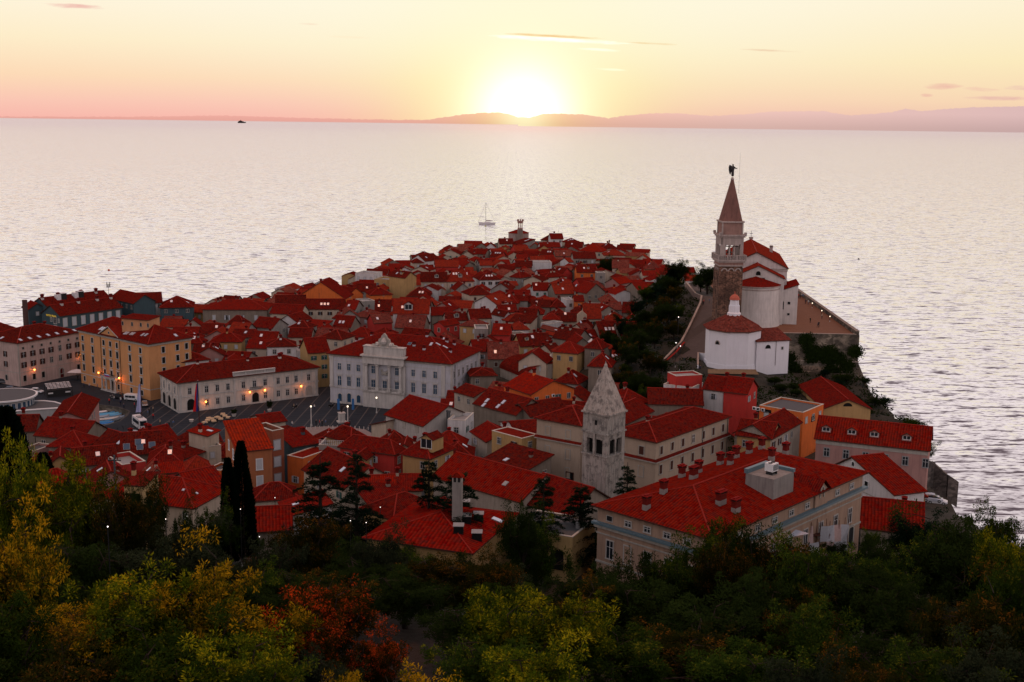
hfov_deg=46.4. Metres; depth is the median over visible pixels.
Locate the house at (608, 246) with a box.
[601,240,616,250]
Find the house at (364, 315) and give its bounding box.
[358,307,380,327]
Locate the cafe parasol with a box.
[67,369,80,372]
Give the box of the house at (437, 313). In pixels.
[431,306,452,331]
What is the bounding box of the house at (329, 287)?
[302,277,353,300]
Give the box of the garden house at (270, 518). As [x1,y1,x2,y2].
[255,504,292,554]
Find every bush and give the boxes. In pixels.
[764,376,783,384]
[772,383,790,391]
[788,383,800,389]
[789,388,803,396]
[817,368,830,376]
[830,373,847,381]
[833,379,844,384]
[841,374,854,380]
[855,375,871,385]
[868,396,886,405]
[881,395,895,406]
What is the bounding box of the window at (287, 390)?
[285,388,289,395]
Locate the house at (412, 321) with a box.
[394,312,429,333]
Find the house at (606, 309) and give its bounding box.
[600,301,618,318]
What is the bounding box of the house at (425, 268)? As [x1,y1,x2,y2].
[412,264,435,271]
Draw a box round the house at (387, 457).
[337,434,405,473]
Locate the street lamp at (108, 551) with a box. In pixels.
[107,526,110,578]
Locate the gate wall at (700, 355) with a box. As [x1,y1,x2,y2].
[697,352,704,367]
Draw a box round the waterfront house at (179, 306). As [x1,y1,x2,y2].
[159,296,194,320]
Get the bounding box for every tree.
[0,426,65,578]
[0,478,94,667]
[0,590,75,681]
[0,611,159,681]
[0,657,10,675]
[3,612,71,673]
[28,572,133,678]
[34,450,146,595]
[36,541,129,610]
[39,478,82,608]
[42,551,227,681]
[49,596,131,652]
[54,526,175,603]
[89,464,168,569]
[96,591,268,681]
[121,469,170,550]
[121,524,264,651]
[142,507,251,630]
[162,563,238,620]
[163,619,304,681]
[168,488,213,564]
[192,594,341,676]
[194,486,247,565]
[205,555,316,612]
[231,655,319,681]
[232,534,310,591]
[232,554,264,569]
[243,582,313,624]
[246,532,264,549]
[255,539,326,573]
[257,569,347,611]
[258,604,347,668]
[263,509,353,583]
[276,573,379,674]
[279,569,381,629]
[281,566,323,592]
[283,641,370,681]
[299,553,396,596]
[320,535,361,571]
[320,668,364,681]
[335,536,388,571]
[336,615,412,681]
[348,516,414,599]
[355,563,458,628]
[375,535,422,559]
[385,657,464,681]
[394,551,499,617]
[396,547,442,582]
[413,603,520,660]
[420,634,549,681]
[441,551,488,598]
[448,540,527,609]
[457,584,592,681]
[471,582,554,618]
[479,626,591,681]
[482,551,511,580]
[493,492,545,592]
[495,511,581,609]
[500,563,557,605]
[509,584,622,680]
[538,568,618,625]
[542,569,622,636]
[549,616,718,681]
[581,572,684,642]
[586,560,633,586]
[594,259,607,268]
[595,253,613,270]
[599,326,618,344]
[604,616,739,681]
[610,313,627,321]
[610,332,633,356]
[610,545,686,626]
[611,366,637,382]
[615,317,631,336]
[615,341,639,360]
[618,342,642,364]
[619,363,633,372]
[619,371,647,391]
[619,380,634,391]
[622,334,646,350]
[622,524,728,612]
[623,583,764,681]
[625,295,646,313]
[625,328,657,352]
[625,611,746,681]
[628,315,641,324]
[636,285,659,303]
[636,383,646,394]
[638,316,669,343]
[639,389,646,397]
[641,351,663,375]
[643,375,660,384]
[645,319,663,348]
[647,298,670,323]
[648,275,669,290]
[648,284,669,297]
[651,271,673,285]
[651,356,668,373]
[653,301,678,326]
[661,275,676,292]
[662,287,682,303]
[663,258,689,283]
[666,276,684,290]
[671,304,692,324]
[676,635,816,681]
[682,531,758,632]
[687,512,769,613]
[688,270,712,291]
[692,260,713,293]
[692,516,765,577]
[710,566,793,658]
[720,517,793,592]
[733,535,835,609]
[750,609,849,665]
[760,520,864,612]
[761,644,847,681]
[763,593,875,680]
[775,584,842,635]
[815,550,932,637]
[815,629,926,681]
[818,553,893,640]
[822,540,852,565]
[836,628,928,680]
[849,583,953,655]
[850,533,892,569]
[856,539,934,603]
[860,528,881,553]
[871,498,983,608]
[880,525,901,553]
[880,624,1017,681]
[886,506,960,553]
[891,529,954,599]
[901,414,932,425]
[904,550,1023,662]
[905,601,1007,640]
[930,443,936,457]
[931,440,941,452]
[935,617,1023,681]
[939,527,1014,615]
[963,559,1023,657]
[968,525,1023,617]
[971,495,1023,562]
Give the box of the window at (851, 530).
[847,524,853,545]
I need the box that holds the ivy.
[788,331,865,372]
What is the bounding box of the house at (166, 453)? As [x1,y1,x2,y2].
[146,440,184,465]
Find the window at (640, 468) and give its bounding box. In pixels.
[637,465,643,477]
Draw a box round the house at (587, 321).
[578,317,592,327]
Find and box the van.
[124,393,141,400]
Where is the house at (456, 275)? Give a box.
[447,265,474,293]
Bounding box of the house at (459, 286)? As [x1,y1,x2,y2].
[450,280,468,292]
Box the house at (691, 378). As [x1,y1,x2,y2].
[667,370,702,388]
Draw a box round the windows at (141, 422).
[133,418,146,425]
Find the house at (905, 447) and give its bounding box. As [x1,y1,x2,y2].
[814,415,932,489]
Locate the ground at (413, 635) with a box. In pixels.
[29,241,1021,681]
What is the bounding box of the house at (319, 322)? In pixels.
[308,319,332,327]
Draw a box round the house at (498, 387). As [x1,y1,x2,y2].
[494,383,503,390]
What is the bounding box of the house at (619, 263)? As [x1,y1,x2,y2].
[612,258,628,272]
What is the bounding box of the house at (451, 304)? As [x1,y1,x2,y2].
[436,298,459,311]
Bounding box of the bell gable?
[577,311,586,322]
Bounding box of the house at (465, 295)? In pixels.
[461,285,491,299]
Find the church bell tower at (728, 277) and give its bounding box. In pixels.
[711,164,746,319]
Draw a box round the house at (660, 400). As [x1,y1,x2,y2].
[646,384,703,415]
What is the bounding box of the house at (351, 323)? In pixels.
[332,315,360,331]
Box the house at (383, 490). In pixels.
[351,473,407,526]
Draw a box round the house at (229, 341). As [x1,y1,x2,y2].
[209,328,245,351]
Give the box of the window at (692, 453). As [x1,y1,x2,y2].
[691,452,694,462]
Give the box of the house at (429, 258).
[411,251,440,266]
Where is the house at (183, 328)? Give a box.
[172,323,200,332]
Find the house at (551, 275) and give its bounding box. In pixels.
[541,268,567,284]
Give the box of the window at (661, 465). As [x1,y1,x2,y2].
[659,463,662,474]
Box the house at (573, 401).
[563,396,586,405]
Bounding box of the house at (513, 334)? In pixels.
[511,331,523,340]
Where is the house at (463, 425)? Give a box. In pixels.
[447,412,473,444]
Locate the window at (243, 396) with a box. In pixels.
[241,393,245,401]
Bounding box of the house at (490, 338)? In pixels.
[483,334,498,340]
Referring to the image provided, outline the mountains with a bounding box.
[0,106,1023,128]
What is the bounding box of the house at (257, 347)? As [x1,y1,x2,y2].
[245,339,272,356]
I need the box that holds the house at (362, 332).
[351,325,376,339]
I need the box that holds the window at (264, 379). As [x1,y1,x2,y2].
[262,377,267,385]
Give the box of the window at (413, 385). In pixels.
[410,381,415,392]
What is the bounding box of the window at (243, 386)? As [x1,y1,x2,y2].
[241,380,245,388]
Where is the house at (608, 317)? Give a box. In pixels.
[604,310,622,320]
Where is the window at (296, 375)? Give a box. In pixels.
[294,374,298,381]
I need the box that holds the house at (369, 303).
[355,298,374,310]
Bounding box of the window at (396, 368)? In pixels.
[394,367,398,375]
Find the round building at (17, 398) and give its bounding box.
[0,388,60,419]
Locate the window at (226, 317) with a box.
[224,315,229,319]
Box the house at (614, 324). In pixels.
[613,314,635,336]
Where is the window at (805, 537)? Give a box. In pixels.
[802,527,808,544]
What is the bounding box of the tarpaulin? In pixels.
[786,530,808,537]
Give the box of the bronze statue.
[336,403,347,423]
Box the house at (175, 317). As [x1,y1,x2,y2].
[164,314,183,318]
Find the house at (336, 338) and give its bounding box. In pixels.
[319,328,355,350]
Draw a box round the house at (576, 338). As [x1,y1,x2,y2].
[564,332,587,345]
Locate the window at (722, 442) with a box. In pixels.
[720,440,723,450]
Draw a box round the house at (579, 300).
[572,291,584,307]
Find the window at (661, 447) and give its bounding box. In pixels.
[659,445,663,455]
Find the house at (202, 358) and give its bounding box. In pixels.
[181,351,210,364]
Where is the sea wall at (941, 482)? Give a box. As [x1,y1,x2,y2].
[927,461,958,506]
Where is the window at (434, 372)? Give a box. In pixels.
[433,371,437,378]
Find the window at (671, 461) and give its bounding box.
[670,459,673,470]
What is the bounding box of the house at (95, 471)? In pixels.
[86,459,131,489]
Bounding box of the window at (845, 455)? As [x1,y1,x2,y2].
[842,449,848,458]
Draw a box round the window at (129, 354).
[127,353,131,361]
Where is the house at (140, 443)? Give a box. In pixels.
[119,424,162,462]
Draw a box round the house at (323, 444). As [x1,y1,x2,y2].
[319,432,341,450]
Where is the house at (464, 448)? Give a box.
[451,438,475,455]
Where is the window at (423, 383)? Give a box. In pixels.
[421,382,426,393]
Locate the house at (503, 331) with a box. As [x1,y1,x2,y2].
[491,320,512,340]
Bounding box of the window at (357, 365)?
[356,364,360,371]
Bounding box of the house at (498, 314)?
[491,308,510,332]
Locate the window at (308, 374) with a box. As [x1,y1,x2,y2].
[306,372,310,380]
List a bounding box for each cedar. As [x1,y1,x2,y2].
[266,461,353,556]
[330,453,384,552]
[411,460,447,509]
[433,472,504,560]
[506,477,573,568]
[550,484,596,568]
[613,464,638,493]
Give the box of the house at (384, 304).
[374,292,391,312]
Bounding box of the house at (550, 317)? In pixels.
[542,313,560,321]
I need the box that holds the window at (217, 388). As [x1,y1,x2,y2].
[215,383,219,391]
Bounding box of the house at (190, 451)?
[151,439,205,460]
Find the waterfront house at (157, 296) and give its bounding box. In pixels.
[136,292,162,321]
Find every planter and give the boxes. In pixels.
[231,409,236,416]
[266,399,272,411]
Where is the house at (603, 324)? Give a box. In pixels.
[592,319,617,342]
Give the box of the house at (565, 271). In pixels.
[555,263,572,279]
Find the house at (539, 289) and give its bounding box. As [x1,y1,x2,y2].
[531,280,548,296]
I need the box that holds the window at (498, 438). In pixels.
[496,436,500,444]
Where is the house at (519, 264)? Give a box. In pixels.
[515,255,532,269]
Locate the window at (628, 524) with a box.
[624,519,631,528]
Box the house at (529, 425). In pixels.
[498,419,536,433]
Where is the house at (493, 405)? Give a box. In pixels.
[472,386,537,427]
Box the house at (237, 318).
[227,315,250,327]
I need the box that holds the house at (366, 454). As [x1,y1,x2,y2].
[357,447,374,466]
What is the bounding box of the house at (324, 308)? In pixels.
[305,293,345,325]
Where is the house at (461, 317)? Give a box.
[442,308,467,338]
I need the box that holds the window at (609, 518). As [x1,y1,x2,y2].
[606,515,612,522]
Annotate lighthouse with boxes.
[517,219,523,239]
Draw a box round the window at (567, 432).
[565,429,570,439]
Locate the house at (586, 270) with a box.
[574,263,596,279]
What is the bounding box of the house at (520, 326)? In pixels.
[512,321,529,332]
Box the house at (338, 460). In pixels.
[301,446,397,521]
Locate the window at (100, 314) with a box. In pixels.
[98,312,102,320]
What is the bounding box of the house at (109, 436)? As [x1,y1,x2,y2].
[92,427,132,452]
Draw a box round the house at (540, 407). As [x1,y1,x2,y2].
[515,397,566,419]
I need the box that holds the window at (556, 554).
[551,550,562,570]
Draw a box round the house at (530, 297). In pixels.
[528,295,536,306]
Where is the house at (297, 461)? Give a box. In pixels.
[287,446,322,494]
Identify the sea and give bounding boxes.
[0,118,1023,548]
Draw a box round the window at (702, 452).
[701,448,704,458]
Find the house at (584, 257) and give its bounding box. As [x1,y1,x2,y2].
[570,250,596,264]
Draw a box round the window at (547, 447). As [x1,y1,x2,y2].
[545,444,549,452]
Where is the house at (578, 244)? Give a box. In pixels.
[564,241,583,248]
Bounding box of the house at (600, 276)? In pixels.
[595,271,604,283]
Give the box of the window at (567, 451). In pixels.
[564,448,570,459]
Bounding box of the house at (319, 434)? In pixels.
[313,428,332,437]
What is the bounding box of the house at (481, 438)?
[469,420,506,457]
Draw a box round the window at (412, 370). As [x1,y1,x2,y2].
[411,369,415,376]
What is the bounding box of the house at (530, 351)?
[522,344,549,354]
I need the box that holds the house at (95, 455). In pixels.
[70,440,117,479]
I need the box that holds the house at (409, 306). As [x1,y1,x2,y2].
[392,298,431,329]
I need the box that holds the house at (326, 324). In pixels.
[315,321,331,333]
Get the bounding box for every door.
[60,367,64,377]
[251,391,259,402]
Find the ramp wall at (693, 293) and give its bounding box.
[663,281,702,360]
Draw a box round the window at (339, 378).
[337,374,341,385]
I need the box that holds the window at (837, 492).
[835,488,839,496]
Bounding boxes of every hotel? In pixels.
[21,300,41,324]
[34,288,108,310]
[40,293,122,328]
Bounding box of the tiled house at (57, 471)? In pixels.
[40,467,96,516]
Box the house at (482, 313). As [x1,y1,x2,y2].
[466,304,490,324]
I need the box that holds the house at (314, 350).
[299,336,329,386]
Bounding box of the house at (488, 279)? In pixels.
[474,271,501,292]
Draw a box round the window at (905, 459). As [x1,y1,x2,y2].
[901,456,908,465]
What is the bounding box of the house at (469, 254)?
[461,250,474,257]
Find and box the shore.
[518,124,1023,132]
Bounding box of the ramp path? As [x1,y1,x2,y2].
[672,284,712,362]
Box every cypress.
[0,404,48,546]
[35,451,54,477]
[220,457,242,564]
[228,440,257,561]
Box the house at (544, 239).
[540,235,548,241]
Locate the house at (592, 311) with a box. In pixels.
[581,303,601,324]
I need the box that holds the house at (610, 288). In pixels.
[603,284,625,293]
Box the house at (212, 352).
[196,342,225,361]
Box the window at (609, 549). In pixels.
[605,539,613,560]
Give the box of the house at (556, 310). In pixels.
[547,307,563,314]
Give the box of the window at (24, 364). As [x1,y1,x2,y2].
[21,362,26,367]
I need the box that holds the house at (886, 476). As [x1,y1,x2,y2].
[835,452,927,501]
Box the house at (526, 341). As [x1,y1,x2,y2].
[512,329,549,353]
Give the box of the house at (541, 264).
[532,260,551,271]
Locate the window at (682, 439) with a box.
[681,437,684,447]
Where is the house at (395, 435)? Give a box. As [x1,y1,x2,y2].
[381,428,405,441]
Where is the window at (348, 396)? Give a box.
[346,392,351,403]
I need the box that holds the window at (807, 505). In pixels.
[804,501,809,509]
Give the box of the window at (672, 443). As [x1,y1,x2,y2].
[670,441,673,451]
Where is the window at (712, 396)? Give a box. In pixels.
[709,393,716,399]
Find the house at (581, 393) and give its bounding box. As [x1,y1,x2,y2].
[574,385,590,400]
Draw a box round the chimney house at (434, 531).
[362,470,518,581]
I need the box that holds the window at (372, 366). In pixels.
[371,365,375,373]
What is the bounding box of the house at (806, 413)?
[752,397,823,456]
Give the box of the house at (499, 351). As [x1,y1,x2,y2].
[486,339,518,373]
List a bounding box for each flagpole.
[140,381,141,416]
[197,380,199,422]
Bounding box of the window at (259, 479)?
[256,475,263,486]
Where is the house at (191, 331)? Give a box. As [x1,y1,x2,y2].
[185,328,205,336]
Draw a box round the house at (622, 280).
[605,276,631,287]
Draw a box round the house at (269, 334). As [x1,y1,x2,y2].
[252,328,282,338]
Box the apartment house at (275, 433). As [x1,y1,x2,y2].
[262,422,284,482]
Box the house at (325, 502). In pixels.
[277,489,333,538]
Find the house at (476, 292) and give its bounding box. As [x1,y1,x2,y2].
[468,285,490,301]
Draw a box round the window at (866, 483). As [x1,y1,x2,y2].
[864,480,868,488]
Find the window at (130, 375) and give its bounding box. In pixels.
[128,373,132,382]
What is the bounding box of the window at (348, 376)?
[346,375,351,386]
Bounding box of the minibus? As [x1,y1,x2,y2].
[132,414,146,428]
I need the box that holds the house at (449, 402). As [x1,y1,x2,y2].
[440,398,453,406]
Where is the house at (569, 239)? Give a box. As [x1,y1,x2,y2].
[561,238,579,245]
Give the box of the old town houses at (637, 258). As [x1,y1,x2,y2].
[205,241,696,312]
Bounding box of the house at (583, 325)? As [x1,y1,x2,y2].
[572,322,591,329]
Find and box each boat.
[99,412,118,415]
[100,413,121,416]
[100,416,118,420]
[100,421,113,424]
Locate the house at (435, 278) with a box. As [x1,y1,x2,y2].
[420,269,447,293]
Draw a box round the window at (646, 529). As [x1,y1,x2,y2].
[643,525,650,534]
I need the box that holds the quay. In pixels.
[99,404,129,425]
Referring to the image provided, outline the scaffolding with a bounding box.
[808,517,848,557]
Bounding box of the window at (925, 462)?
[921,458,928,467]
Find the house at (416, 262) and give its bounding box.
[410,258,423,268]
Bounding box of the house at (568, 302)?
[561,297,573,311]
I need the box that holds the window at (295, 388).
[294,387,298,394]
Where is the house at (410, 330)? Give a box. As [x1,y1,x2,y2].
[401,327,436,336]
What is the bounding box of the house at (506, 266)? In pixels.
[495,263,513,270]
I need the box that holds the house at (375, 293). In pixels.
[365,285,392,299]
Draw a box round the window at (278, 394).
[276,389,280,396]
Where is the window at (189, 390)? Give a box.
[187,386,191,394]
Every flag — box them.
[136,384,140,411]
[193,383,197,411]
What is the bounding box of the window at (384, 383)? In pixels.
[382,379,386,387]
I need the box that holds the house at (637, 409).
[621,396,654,425]
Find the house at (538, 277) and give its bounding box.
[524,272,548,285]
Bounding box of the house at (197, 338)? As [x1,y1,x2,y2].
[188,333,207,351]
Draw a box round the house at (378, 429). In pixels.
[369,419,394,436]
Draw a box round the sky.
[0,0,1023,119]
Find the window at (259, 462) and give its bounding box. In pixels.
[256,458,263,470]
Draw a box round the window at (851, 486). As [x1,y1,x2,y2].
[849,482,853,489]
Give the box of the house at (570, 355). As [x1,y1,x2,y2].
[551,341,584,378]
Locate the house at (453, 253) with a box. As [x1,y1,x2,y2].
[441,248,462,257]
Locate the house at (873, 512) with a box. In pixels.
[859,496,924,553]
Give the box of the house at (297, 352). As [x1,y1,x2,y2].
[296,346,299,358]
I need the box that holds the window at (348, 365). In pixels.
[346,363,350,370]
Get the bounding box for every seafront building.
[0,321,80,386]
[0,322,15,330]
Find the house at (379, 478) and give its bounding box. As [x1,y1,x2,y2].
[359,467,396,484]
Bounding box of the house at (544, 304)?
[530,298,551,315]
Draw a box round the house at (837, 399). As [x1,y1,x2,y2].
[798,376,872,419]
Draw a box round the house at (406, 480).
[388,466,422,496]
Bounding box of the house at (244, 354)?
[222,350,256,360]
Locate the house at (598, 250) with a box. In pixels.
[579,243,606,258]
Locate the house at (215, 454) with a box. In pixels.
[203,442,221,464]
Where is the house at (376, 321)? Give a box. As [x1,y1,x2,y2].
[366,309,392,330]
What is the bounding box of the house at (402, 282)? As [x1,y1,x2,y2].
[388,265,416,297]
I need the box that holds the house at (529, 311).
[519,307,539,327]
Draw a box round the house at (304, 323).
[288,317,317,330]
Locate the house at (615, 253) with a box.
[602,248,625,258]
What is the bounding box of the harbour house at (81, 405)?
[52,392,99,422]
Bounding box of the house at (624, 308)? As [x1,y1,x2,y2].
[621,302,636,316]
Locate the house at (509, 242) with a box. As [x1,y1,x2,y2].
[498,237,513,247]
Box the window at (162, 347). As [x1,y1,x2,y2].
[161,346,165,353]
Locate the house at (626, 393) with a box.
[618,382,648,405]
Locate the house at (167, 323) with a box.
[160,318,189,328]
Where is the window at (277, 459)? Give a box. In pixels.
[274,455,281,467]
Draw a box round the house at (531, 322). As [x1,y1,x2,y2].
[508,314,537,332]
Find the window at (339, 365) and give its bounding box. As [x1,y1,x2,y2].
[337,362,341,369]
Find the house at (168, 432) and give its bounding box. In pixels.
[141,423,179,442]
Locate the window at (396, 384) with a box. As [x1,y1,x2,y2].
[394,380,398,388]
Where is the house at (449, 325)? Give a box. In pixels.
[432,315,460,336]
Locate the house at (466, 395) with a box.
[452,383,485,416]
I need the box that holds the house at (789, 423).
[732,407,802,455]
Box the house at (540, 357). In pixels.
[518,347,552,377]
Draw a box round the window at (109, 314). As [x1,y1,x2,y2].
[107,311,111,317]
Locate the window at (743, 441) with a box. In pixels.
[742,439,747,447]
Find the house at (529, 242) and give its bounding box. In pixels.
[514,238,535,248]
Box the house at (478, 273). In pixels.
[472,271,484,284]
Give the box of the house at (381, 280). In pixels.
[374,276,388,286]
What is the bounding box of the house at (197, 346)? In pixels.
[192,340,221,351]
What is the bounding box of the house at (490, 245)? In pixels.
[485,242,495,248]
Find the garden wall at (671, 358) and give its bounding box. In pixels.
[665,342,684,361]
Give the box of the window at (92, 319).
[90,314,94,322]
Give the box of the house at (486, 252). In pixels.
[476,244,490,257]
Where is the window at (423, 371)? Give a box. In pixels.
[422,370,425,377]
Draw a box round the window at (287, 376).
[285,375,289,383]
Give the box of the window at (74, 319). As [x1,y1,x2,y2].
[72,316,76,325]
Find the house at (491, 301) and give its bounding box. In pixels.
[473,292,512,312]
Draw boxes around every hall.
[326,331,482,408]
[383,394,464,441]
[432,451,550,519]
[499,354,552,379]
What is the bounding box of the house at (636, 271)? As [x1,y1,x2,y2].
[627,267,641,277]
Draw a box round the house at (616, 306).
[604,299,621,315]
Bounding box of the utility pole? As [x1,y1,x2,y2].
[108,455,120,487]
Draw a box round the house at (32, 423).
[17,407,43,444]
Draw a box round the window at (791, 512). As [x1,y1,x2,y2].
[788,508,794,516]
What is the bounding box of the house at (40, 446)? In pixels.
[29,442,48,456]
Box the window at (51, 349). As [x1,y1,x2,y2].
[48,346,53,352]
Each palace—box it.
[75,315,193,400]
[157,352,320,412]
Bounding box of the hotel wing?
[112,289,156,315]
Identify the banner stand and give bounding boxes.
[337,399,339,409]
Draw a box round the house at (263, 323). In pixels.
[253,316,288,338]
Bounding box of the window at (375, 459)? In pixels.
[373,456,377,462]
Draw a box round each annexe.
[519,510,594,581]
[527,472,610,531]
[755,327,791,374]
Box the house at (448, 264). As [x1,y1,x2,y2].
[434,259,458,271]
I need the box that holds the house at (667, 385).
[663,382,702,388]
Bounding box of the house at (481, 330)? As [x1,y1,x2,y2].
[474,324,487,338]
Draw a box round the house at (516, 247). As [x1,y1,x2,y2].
[510,243,528,250]
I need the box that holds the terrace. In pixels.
[711,284,852,333]
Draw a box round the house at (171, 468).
[153,460,184,475]
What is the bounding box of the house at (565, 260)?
[560,255,573,265]
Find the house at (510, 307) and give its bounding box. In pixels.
[496,301,516,313]
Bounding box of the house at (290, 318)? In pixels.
[282,311,312,338]
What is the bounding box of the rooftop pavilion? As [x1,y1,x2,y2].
[119,313,160,331]
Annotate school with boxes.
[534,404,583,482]
[623,406,731,492]
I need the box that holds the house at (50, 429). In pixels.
[33,411,107,443]
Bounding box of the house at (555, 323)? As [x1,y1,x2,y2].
[541,320,562,327]
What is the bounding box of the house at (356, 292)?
[341,285,363,298]
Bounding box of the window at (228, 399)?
[226,395,230,403]
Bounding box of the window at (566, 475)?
[564,467,569,478]
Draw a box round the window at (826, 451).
[823,447,829,456]
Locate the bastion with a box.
[786,334,869,390]
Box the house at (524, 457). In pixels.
[484,442,554,473]
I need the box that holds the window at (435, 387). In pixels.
[432,383,437,394]
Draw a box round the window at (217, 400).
[215,396,219,404]
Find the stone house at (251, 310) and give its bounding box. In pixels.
[201,295,272,323]
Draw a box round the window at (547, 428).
[545,425,550,435]
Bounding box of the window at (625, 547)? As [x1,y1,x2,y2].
[623,544,631,565]
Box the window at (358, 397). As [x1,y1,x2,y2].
[356,394,360,402]
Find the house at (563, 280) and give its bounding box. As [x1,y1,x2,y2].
[549,276,570,283]
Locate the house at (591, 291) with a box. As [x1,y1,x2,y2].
[573,281,605,302]
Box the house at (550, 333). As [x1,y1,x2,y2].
[546,330,556,342]
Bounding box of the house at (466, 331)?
[459,318,488,345]
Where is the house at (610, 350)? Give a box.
[601,339,612,356]
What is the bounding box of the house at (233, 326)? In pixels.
[229,319,256,330]
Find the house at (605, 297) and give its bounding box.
[598,290,617,302]
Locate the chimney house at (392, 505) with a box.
[359,491,431,531]
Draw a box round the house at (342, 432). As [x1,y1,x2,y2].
[323,421,366,444]
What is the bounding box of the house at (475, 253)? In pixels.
[462,248,477,256]
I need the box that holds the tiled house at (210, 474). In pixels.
[174,465,221,485]
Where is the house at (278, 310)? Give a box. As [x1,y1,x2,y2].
[269,303,309,318]
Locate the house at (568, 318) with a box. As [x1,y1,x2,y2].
[557,312,578,326]
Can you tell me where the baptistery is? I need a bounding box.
[703,293,763,368]
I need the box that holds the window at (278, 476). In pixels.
[274,472,281,481]
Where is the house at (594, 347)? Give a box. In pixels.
[583,336,609,369]
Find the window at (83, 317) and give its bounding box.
[81,315,85,324]
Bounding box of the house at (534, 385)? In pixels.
[502,367,576,399]
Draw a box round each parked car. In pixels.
[31,387,43,393]
[110,392,123,398]
[142,400,147,406]
[925,492,942,502]
[927,495,947,504]
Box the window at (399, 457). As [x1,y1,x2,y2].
[397,455,400,463]
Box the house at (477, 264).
[476,255,490,272]
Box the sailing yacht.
[478,203,495,223]
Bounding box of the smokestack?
[22,300,28,325]
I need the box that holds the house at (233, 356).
[224,353,241,360]
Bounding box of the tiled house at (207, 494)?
[99,474,220,537]
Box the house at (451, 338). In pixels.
[443,335,464,343]
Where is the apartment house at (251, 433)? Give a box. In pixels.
[223,417,273,513]
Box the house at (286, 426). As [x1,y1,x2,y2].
[280,425,292,428]
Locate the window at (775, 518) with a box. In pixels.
[772,515,777,524]
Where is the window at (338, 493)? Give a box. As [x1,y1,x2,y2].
[336,490,341,499]
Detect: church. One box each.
[508,230,528,240]
[726,231,799,327]
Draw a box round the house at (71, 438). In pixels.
[46,425,98,450]
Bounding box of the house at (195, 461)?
[183,455,210,470]
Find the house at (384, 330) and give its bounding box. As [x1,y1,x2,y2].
[375,327,398,333]
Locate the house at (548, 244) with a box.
[538,241,560,247]
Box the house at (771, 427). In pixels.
[735,412,780,452]
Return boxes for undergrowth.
[7,286,1023,681]
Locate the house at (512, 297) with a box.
[505,289,520,309]
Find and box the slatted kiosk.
[44,381,72,397]
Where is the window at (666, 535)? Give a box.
[662,531,670,540]
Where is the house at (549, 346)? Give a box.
[540,340,557,353]
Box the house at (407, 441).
[397,435,416,448]
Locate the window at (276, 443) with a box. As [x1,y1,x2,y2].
[273,439,280,450]
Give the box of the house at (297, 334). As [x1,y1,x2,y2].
[287,327,315,345]
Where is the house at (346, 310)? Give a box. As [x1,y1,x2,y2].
[336,306,360,320]
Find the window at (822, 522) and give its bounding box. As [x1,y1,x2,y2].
[818,520,823,538]
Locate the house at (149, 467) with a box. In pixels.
[142,458,160,471]
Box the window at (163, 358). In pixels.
[161,356,165,363]
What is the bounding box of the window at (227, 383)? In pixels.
[225,382,230,390]
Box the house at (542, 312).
[528,301,544,326]
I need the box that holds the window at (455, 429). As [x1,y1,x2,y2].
[453,427,458,433]
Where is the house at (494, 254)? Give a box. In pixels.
[489,251,505,257]
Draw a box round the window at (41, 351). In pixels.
[39,348,44,354]
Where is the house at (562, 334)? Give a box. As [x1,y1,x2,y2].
[552,324,591,345]
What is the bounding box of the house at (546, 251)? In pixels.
[540,247,555,254]
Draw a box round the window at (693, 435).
[691,434,694,443]
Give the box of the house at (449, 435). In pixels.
[442,427,468,443]
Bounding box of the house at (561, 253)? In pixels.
[553,250,571,256]
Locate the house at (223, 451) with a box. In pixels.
[221,442,225,461]
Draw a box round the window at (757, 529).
[754,523,760,532]
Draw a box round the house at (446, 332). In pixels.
[436,330,458,338]
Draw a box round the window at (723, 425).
[721,423,724,432]
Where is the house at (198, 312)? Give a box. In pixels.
[194,304,207,321]
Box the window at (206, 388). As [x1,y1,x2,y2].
[204,384,208,392]
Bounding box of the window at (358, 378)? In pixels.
[355,376,360,387]
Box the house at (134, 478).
[122,460,159,548]
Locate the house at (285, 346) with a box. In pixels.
[266,334,296,356]
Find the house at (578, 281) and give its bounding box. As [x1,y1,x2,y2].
[572,277,593,284]
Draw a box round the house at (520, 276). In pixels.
[509,268,531,288]
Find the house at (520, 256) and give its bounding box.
[515,252,527,259]
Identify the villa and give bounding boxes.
[591,436,868,582]
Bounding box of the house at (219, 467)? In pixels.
[214,462,223,473]
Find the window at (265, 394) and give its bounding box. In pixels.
[263,390,267,398]
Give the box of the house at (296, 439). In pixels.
[284,426,320,482]
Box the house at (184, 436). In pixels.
[178,425,223,443]
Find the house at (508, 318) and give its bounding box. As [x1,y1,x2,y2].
[502,310,524,322]
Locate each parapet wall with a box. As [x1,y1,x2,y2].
[783,332,856,334]
[798,288,858,334]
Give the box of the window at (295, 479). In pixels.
[292,476,298,482]
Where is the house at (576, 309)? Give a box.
[571,306,580,311]
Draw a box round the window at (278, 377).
[276,376,280,384]
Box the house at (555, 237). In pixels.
[548,231,563,246]
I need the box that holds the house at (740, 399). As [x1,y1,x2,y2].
[721,372,759,436]
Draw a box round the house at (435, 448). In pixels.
[399,430,455,498]
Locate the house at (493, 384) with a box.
[489,381,506,387]
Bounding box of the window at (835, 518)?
[833,513,838,524]
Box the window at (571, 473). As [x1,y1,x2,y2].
[566,471,573,480]
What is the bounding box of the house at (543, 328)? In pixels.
[540,324,557,331]
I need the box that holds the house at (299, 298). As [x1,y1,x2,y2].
[275,292,305,303]
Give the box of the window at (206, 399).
[204,398,209,405]
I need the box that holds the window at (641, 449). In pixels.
[638,445,644,455]
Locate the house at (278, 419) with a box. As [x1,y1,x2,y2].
[249,411,287,426]
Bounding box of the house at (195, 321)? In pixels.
[185,317,202,325]
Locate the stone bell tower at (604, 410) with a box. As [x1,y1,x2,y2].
[581,362,627,497]
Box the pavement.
[0,375,389,471]

